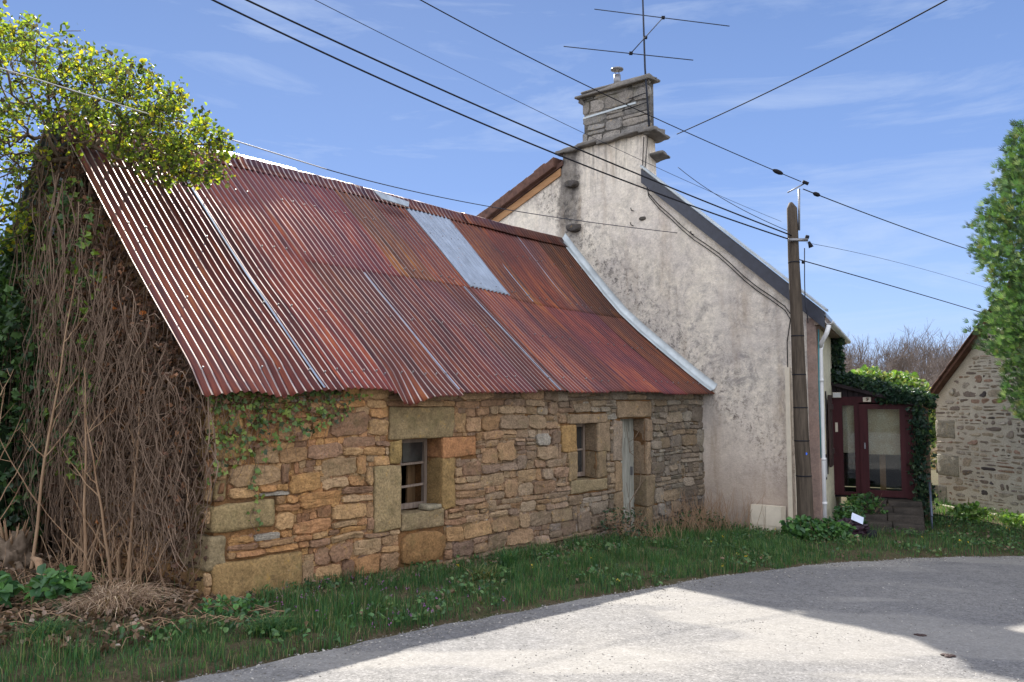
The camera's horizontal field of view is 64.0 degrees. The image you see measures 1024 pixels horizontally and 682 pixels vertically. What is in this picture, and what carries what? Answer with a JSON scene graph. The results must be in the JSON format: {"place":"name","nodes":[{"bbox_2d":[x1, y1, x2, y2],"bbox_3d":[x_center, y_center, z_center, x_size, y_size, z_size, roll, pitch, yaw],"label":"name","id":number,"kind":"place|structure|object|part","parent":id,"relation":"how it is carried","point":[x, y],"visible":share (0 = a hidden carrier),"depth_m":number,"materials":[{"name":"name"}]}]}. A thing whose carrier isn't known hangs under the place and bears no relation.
{"place":"outdoors","nodes":[
{"label":"outdoors","id":0,"kind":"place"},
{"bbox_2d":[0,67,326,169],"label":"phone cable","id":1,"kind":"object","parent":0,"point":[148,114],"visible":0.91,"depth_m":9.03,"materials":[{"name":"black rubber"}]},
{"bbox_2d":[0,468,1023,681],"bbox_3d":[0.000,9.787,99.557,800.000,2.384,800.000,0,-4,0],"label":"ground","id":2,"kind":"structure","parent":0,"point":[481,614],"depth_m":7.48,"materials":[{"name":"green plant"}]},
{"bbox_2d":[0,570,24,607],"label":"leafy weed","id":3,"kind":"object","parent":2,"relation":"on","point":[9,587],"visible":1,"depth_m":7.03,"materials":[{"name":"green plant"}]},
{"bbox_2d":[0,369,41,519],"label":"bare sapling","id":4,"kind":"object","parent":2,"relation":"on","point":[7,446],"visible":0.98,"depth_m":8.78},
{"bbox_2d":[0,517,50,572],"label":"tree stump","id":5,"kind":"object","parent":2,"relation":"on","point":[17,544],"visible":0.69,"depth_m":8.78,"materials":[{"name":"brown wood"}]},
{"bbox_2d":[0,216,55,551],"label":"ivy bank","id":6,"kind":"structure","parent":2,"relation":"on","point":[9,320],"depth_m":9.72,"materials":[{"name":"green plant"}]},
{"bbox_2d":[0,275,94,572],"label":"bare sapling","id":7,"kind":"object","parent":2,"relation":"on","point":[46,454],"visible":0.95,"depth_m":8.66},
{"bbox_2d":[4,614,101,643],"bbox_3d":[-3.569,2.256,6.360,0.723,0.151,0.673,0,-4,0],"label":"grass tuft","id":8,"kind":"object","parent":2,"relation":"on","point":[57,628],"visible":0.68,"depth_m":6.35,"materials":[{"name":"green plant"}]},
{"bbox_2d":[23,563,93,610],"bbox_3d":[-4.001,2.165,7.209,0.528,0.404,0.551,3,-5,-40],"label":"leafy weed","id":9,"kind":"object","parent":2,"relation":"on","point":[57,583],"visible":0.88,"depth_m":7.12,"materials":[{"name":"green plant"}]},
{"bbox_2d":[39,367,113,571],"bbox_3d":[-4.331,1.356,8.156,0.668,2.200,0.219,2,-4,-23],"label":"bare sapling","id":10,"kind":"object","parent":2,"relation":"on","point":[84,474],"visible":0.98,"depth_m":8.20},
{"bbox_2d":[62,419,132,587],"bbox_3d":[-4.127,1.623,8.187,0.419,1.702,0.740,-3,-5,36],"label":"bare sapling","id":11,"kind":"object","parent":2,"relation":"on","point":[106,548],"visible":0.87,"depth_m":8.14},
{"bbox_2d":[1,521,200,594],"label":"dry stalks","id":12,"kind":"object","parent":2,"relation":"on","point":[117,569],"visible":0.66,"depth_m":7.70,"materials":[{"name":"brown plant"}]},
{"bbox_2d":[0,547,220,652],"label":"leaf litter","id":13,"kind":"object","parent":2,"relation":"on","point":[148,609],"visible":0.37,"depth_m":6.97,"materials":[{"name":"brown plant"}]},
{"bbox_2d":[30,556,70,604],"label":"broken branch","id":14,"kind":"object","parent":13,"relation":"on","point":[37,561],"visible":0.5,"depth_m":7.47,"materials":[{"name":"beige wood"}]},
{"bbox_2d":[25,576,203,620],"bbox_3d":[-3.466,2.289,7.233,1.371,0.187,1.582,-3,-5,37],"label":"dry grass clump","id":15,"kind":"object","parent":2,"relation":"on","point":[132,595],"visible":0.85,"depth_m":7.13,"materials":[{"name":"beige plant"}]},
{"bbox_2d":[87,417,144,569],"bbox_3d":[-4.197,1.482,8.778,0.728,2.105,0.217,0,-4,-7],"label":"bare sapling","id":16,"kind":"object","parent":2,"relation":"on","point":[98,530],"visible":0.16,"depth_m":8.78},
{"bbox_2d":[0,0,238,554],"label":"ivy tree","id":17,"kind":"object","parent":2,"relation":"on","point":[96,115],"visible":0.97,"depth_m":9.57,"materials":[{"name":"green plant"}]},
{"bbox_2d":[122,370,156,585],"bbox_3d":[-3.634,1.334,8.193,0.410,2.301,0.219,4,-5,-41],"label":"bare sapling","id":18,"kind":"object","parent":2,"relation":"on","point":[129,552],"visible":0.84,"depth_m":8.07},
{"bbox_2d":[0,558,294,647],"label":"fallen twigs","id":19,"kind":"object","parent":2,"relation":"on","point":[141,622],"visible":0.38,"depth_m":7.11,"materials":[{"name":"brown wood"}]},
{"bbox_2d":[193,593,276,617],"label":"leafy weed","id":20,"kind":"object","parent":2,"relation":"on","point":[241,603],"visible":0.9,"depth_m":7.32,"materials":[{"name":"green plant"}]},
{"bbox_2d":[231,606,310,639],"bbox_3d":[-2.003,2.369,6.817,0.691,0.163,0.731,-2,-4,25],"label":"grass tuft","id":21,"kind":"object","parent":2,"relation":"on","point":[256,627],"visible":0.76,"depth_m":6.76,"materials":[{"name":"green plant"}]},
{"bbox_2d":[0,111,716,601],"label":"stone barn","id":22,"kind":"structure","parent":2,"relation":"on","point":[514,381],"depth_m":10.65,"materials":[{"name":"brown stone"}]},
{"bbox_2d":[0,128,218,598],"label":"dry creeper","id":23,"kind":"object","parent":22,"relation":"attached to","point":[154,389],"visible":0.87,"depth_m":8.85,"materials":[{"name":"brown plant"}]},
{"bbox_2d":[205,389,372,536],"bbox_3d":[-2.260,1.225,8.541,0.141,1.499,2.047,-4,-5,42],"label":"wall ivy","id":24,"kind":"object","parent":22,"relation":"attached to","point":[261,401],"depth_m":8.24,"materials":[{"name":"green plant"}]},
{"bbox_2d":[400,438,426,509],"bbox_3d":[-1.313,1.643,10.158,0.050,0.860,0.660,-3,-5,41],"label":"window frame","id":25,"kind":"structure","parent":22,"relation":"in","point":[413,450],"depth_m":10.30,"materials":[{"name":"grey wood"}]},
{"bbox_2d":[576,423,584,476],"bbox_3d":[0.968,1.696,12.736,0.050,0.820,0.500,-3,-5,41],"label":"window frame","id":26,"kind":"structure","parent":22,"relation":"in","point":[580,428],"depth_m":12.87,"materials":[{"name":"grey wood"}]},
{"bbox_2d":[620,418,633,530],"bbox_3d":[1.847,2.341,13.701,0.075,2.070,0.714,-3,-5,41],"label":"door","id":27,"kind":"structure","parent":22,"relation":"in","point":[627,462],"depth_m":13.86,"materials":[{"name":"paint"}]},
{"bbox_2d":[275,574,505,627],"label":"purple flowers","id":28,"kind":"object","parent":2,"relation":"on","point":[370,603],"visible":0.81,"depth_m":7.83,"materials":[{"name":"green plant"}]},
{"bbox_2d":[240,523,713,603],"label":"dead leaves","id":29,"kind":"object","parent":2,"relation":"on","point":[390,578],"visible":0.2,"depth_m":9.35,"materials":[{"name":"brown plant"}]},
{"bbox_2d":[462,562,507,583],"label":"grass tuft","id":30,"kind":"object","parent":2,"relation":"on","point":[487,573],"visible":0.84,"depth_m":9.23,"materials":[{"name":"green plant"}]},
{"bbox_2d":[492,546,523,569],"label":"grass tuft","id":31,"kind":"object","parent":2,"relation":"on","point":[508,559],"visible":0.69,"depth_m":9.91,"materials":[{"name":"green plant"}]},
{"bbox_2d":[0,505,1023,652],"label":"verge weeds","id":32,"kind":"object","parent":2,"relation":"on","point":[275,632],"visible":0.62,"depth_m":9.64,"materials":[{"name":"green plant"}]},
{"bbox_2d":[597,504,651,542],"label":"bramble","id":33,"kind":"object","parent":2,"relation":"on","point":[626,523],"visible":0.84,"depth_m":12.50,"materials":[{"name":"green plant"}]},
{"bbox_2d":[626,424,663,531],"bbox_3d":[2.104,2.281,13.254,0.205,1.850,1.141,-3,-5,40],"label":"bare shrub","id":34,"kind":"object","parent":2,"relation":"on","point":[640,470],"visible":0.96,"depth_m":13.05,"materials":[{"name":"brown plant"}]},
{"bbox_2d":[608,515,682,540],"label":"dry stalks","id":35,"kind":"object","parent":2,"relation":"on","point":[644,529],"visible":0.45,"depth_m":12.68,"materials":[{"name":"beige plant"}]},
{"bbox_2d":[477,66,850,529],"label":"plastered house","id":36,"kind":"structure","parent":2,"relation":"on","point":[704,295],"depth_m":15.62,"materials":[{"name":"paint"}]},
{"bbox_2d":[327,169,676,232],"bbox_3d":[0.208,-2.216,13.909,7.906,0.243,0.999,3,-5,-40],"label":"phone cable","id":37,"kind":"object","parent":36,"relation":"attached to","point":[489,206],"visible":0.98,"depth_m":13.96,"materials":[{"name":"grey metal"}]},
{"bbox_2d":[564,0,728,126],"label":"tv antenna","id":38,"kind":"object","parent":36,"relation":"attached to","point":[643,40],"visible":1,"depth_m":16.62,"materials":[{"name":"grey metal"}]},
{"bbox_2d":[677,0,946,133],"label":"service cable","id":39,"kind":"object","parent":36,"relation":"attached to","point":[822,64],"visible":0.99,"depth_m":12.57,"materials":[{"name":"black rubber"}]},
{"bbox_2d":[831,382,918,499],"bbox_3d":[7.686,2.051,17.381,1.720,2.370,2.100,-2,-4,25],"label":"glazed porch","id":40,"kind":"object","parent":36,"relation":"attached to","point":[874,437],"visible":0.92,"depth_m":16.70,"materials":[{"name":"red paint"}]},
{"bbox_2d":[844,453,855,481],"bbox_3d":[7.258,2.766,17.502,0.400,0.900,0.400,-2,-4,25],"label":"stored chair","id":41,"kind":"object","parent":40,"relation":"in","point":[849,463],"visible":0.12,"depth_m":17.67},
{"bbox_2d":[859,404,907,497],"bbox_3d":[7.447,2.195,16.452,0.840,1.850,0.100,-2,-4,25],"label":"door","id":42,"kind":"structure","parent":40,"relation":"in","point":[863,408],"depth_m":16.51,"materials":[{"name":"red paint"}]},
{"bbox_2d":[830,337,940,520],"bbox_3d":[7.712,1.720,17.075,2.116,3.997,2.056,-2,-4,25],"label":"porch ivy","id":43,"kind":"object","parent":40,"relation":"attached to","point":[922,437],"visible":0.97,"depth_m":16.17,"materials":[{"name":"green plant"}]},
{"bbox_2d":[646,497,730,533],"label":"dry stalks","id":44,"kind":"object","parent":2,"relation":"on","point":[690,521],"visible":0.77,"depth_m":13.72,"materials":[{"name":"beige plant"}]},
{"bbox_2d":[674,509,736,531],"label":"bramble","id":45,"kind":"object","parent":2,"relation":"on","point":[705,519],"visible":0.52,"depth_m":14.05,"materials":[{"name":"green plant"}]},
{"bbox_2d":[664,487,764,530],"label":"dry stalks","id":46,"kind":"object","parent":2,"relation":"on","point":[703,510],"visible":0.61,"depth_m":14.39,"materials":[{"name":"beige plant"}]},
{"bbox_2d":[750,504,785,531],"bbox_3d":[4.476,3.152,14.323,0.560,0.550,0.214,-3,-8,41],"label":"meter cabinet","id":47,"kind":"object","parent":2,"relation":"on","point":[773,516],"visible":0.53,"depth_m":14.23,"materials":[{"name":"beige plastic"}]},
{"bbox_3d":[4.298,3.322,14.319,0.270,0.200,0.013,-3,-8,41],"label":"cabinet door","id":48,"kind":"part","parent":47,"relation":"part of","materials":[{"name":"beige plastic"}]},
{"bbox_3d":[4.308,3.046,14.350,0.270,0.335,0.013,-3,-8,41],"label":"cabinet door","id":49,"kind":"part","parent":47,"relation":"part of","materials":[{"name":"beige plastic"}]},
{"bbox_3d":[4.510,3.309,14.137,0.270,0.200,0.013,-3,-8,41],"label":"cabinet door","id":50,"kind":"part","parent":47,"relation":"part of","materials":[{"name":"beige plastic"}]},
{"bbox_3d":[4.520,3.033,14.167,0.270,0.335,0.013,-3,-8,41],"label":"cabinet door","id":51,"kind":"part","parent":47,"relation":"part of","materials":[{"name":"beige plastic"}]},
{"bbox_2d":[787,180,813,530],"bbox_3d":[4.871,0.375,13.788,0.422,6.210,0.350,0,-4,0],"label":"utility pole","id":52,"kind":"object","parent":2,"relation":"on","point":[804,493],"visible":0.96,"depth_m":13.67,"materials":[{"name":"brown wood"}]},
{"bbox_2d":[211,0,788,239],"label":"power cable","id":53,"kind":"object","parent":52,"relation":"attached to","point":[263,24],"visible":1,"depth_m":11.27,"materials":[{"name":"black rubber"}]},
{"bbox_2d":[245,0,791,235],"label":"power cable","id":54,"kind":"object","parent":52,"relation":"attached to","point":[294,22],"visible":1,"depth_m":11.50,"materials":[{"name":"black rubber"}]},
{"bbox_2d":[420,0,800,181],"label":"overhead wire","id":55,"kind":"object","parent":52,"relation":"attached to","point":[777,171],"visible":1,"depth_m":11.93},
{"bbox_2d":[678,167,786,230],"bbox_3d":[4.021,-2.631,15.046,0.080,1.829,2.769,3,-5,-33],"label":"service cable","id":56,"kind":"object","parent":52,"relation":"attached to","point":[731,203],"visible":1,"depth_m":14.95,"materials":[{"name":"black rubber"}]},
{"bbox_2d":[799,259,978,311],"bbox_3d":[9.737,-0.846,18.405,13.420,0.425,0.085,4,-6,-43],"label":"overhead wire","id":57,"kind":"object","parent":52,"relation":"attached to","point":[884,283],"visible":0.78,"depth_m":16.15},
{"bbox_2d":[815,244,985,287],"bbox_3d":[9.483,-1.559,19.020,0.421,0.542,13.727,-4,-6,43],"label":"overhead wire","id":58,"kind":"object","parent":52,"relation":"attached to","point":[894,261],"visible":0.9,"depth_m":18.18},
{"bbox_2d":[803,189,1004,260],"bbox_3d":[10.087,-2.215,18.495,13.786,0.139,0.094,4,-5,-42],"label":"overhead wire","id":59,"kind":"object","parent":52,"relation":"attached to","point":[816,194],"visible":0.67,"depth_m":15.65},
{"bbox_2d":[779,514,831,541],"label":"nettle clump","id":60,"kind":"object","parent":2,"relation":"on","point":[793,528],"visible":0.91,"depth_m":13.14,"materials":[{"name":"green plant"}]},
{"bbox_2d":[815,516,856,540],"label":"nettle clump","id":61,"kind":"object","parent":2,"relation":"on","point":[842,527],"visible":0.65,"depth_m":13.24,"materials":[{"name":"green plant"}]},
{"bbox_2d":[828,517,869,537],"bbox_3d":[5.613,3.150,13.723,0.671,0.419,0.484,-3,-5,33],"label":"rubbish bag","id":62,"kind":"object","parent":2,"relation":"on","point":[862,529],"visible":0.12,"depth_m":13.57,"materials":[{"name":"plastic"}]},
{"bbox_2d":[851,513,863,523],"bbox_3d":[5.720,2.939,13.566,0.200,0.140,0.006,24,-40,9],"label":"paper card","id":63,"kind":"object","parent":62,"relation":"on","point":[857,518],"visible":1,"depth_m":13.56,"materials":[{"name":"white paper"}]},
{"bbox_2d":[832,502,867,523],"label":"garden weed","id":64,"kind":"object","parent":2,"relation":"on","point":[844,514],"visible":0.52,"depth_m":14.99,"materials":[{"name":"green plant"}]},
{"bbox_2d":[843,491,887,513],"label":"garden weed","id":65,"kind":"object","parent":2,"relation":"on","point":[852,500],"visible":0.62,"depth_m":15.61,"materials":[{"name":"green plant"}]},
{"bbox_2d":[708,491,1023,565],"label":"lawn grass","id":66,"kind":"structure","parent":2,"relation":"on","point":[922,541],"depth_m":13.04,"materials":[{"name":"green plant"}]},
{"bbox_2d":[866,530,876,537],"bbox_3d":[5.962,3.234,13.625,0.164,0.173,0.180,0,-4,0],"label":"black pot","id":67,"kind":"object","parent":2,"relation":"on","point":[869,534],"visible":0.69,"depth_m":13.57,"materials":[{"name":"black plastic"}]},
{"bbox_2d":[862,496,924,534],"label":"front steps","id":68,"kind":"structure","parent":2,"relation":"on","point":[907,514],"depth_m":15.26,"materials":[{"name":"stone"}]},
{"bbox_2d":[850,364,936,443],"bbox_3d":[10.518,2.417,22.375,2.786,3.557,1.549,0,-4,0],"label":"glossy shrub","id":69,"kind":"object","parent":2,"relation":"on","point":[893,376],"visible":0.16,"depth_m":22.18,"materials":[{"name":"green plant"}]},
{"bbox_2d":[843,319,968,388],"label":"distant wood","id":70,"kind":"object","parent":2,"relation":"on","point":[932,370],"visible":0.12,"depth_m":72.08,"materials":[{"name":"brown plant"}]},
{"bbox_2d":[928,482,932,528],"bbox_3d":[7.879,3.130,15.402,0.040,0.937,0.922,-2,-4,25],"label":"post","id":71,"kind":"object","parent":2,"relation":"on","point":[931,509],"visible":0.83,"depth_m":15.25,"materials":[{"name":"grey metal"}]},
{"bbox_2d":[946,501,990,523],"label":"garden weed","id":72,"kind":"object","parent":2,"relation":"on","point":[972,511],"visible":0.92,"depth_m":16.02,"materials":[{"name":"green plant"}]},
{"bbox_2d":[921,269,1023,515],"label":"stone barn","id":73,"kind":"structure","parent":2,"relation":"on","point":[980,443],"depth_m":17.95,"materials":[{"name":"stone"}]},
{"bbox_2d":[961,119,1023,420],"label":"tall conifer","id":74,"kind":"object","parent":2,"relation":"on","point":[1008,334],"visible":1,"depth_m":14.03,"materials":[{"name":"green plant"}]},
{"bbox_2d":[992,512,1023,527],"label":"garden weed","id":75,"kind":"object","parent":2,"relation":"on","point":[1005,519],"visible":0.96,"depth_m":15.35,"materials":[{"name":"green plant"}]},
{"bbox_2d":[0,0,1023,389],"label":"sky","id":76,"kind":"structure","parent":0,"point":[906,127],"materials":[{"name":"blue"}]},
{"bbox_2d":[315,0,778,220],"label":"overhead wire","id":77,"kind":"object","parent":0,"point":[524,104],"visible":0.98,"depth_m":12.35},
{"bbox_2d":[135,555,1023,681],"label":"road","id":78,"kind":"structure","parent":0,"point":[736,649],"depth_m":7.20,"materials":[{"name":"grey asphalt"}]},
{"bbox_2d":[940,653,955,657],"bbox_3d":[3.603,2.602,6.774,0.122,0.020,0.095,-3,-5,32],"label":"mud clod","id":79,"kind":"object","parent":78,"relation":"on","point":[947,655],"visible":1,"depth_m":6.77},
{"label":"hill","id":80,"kind":"structure","parent":0,"visible":0},
{"bbox_2d":[924,420,936,469],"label":"undergrowth","id":81,"kind":"object","parent":80,"relation":"on","point":[934,459],"visible":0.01,"depth_m":37.14,"materials":[{"name":"green plant"}]}
]}

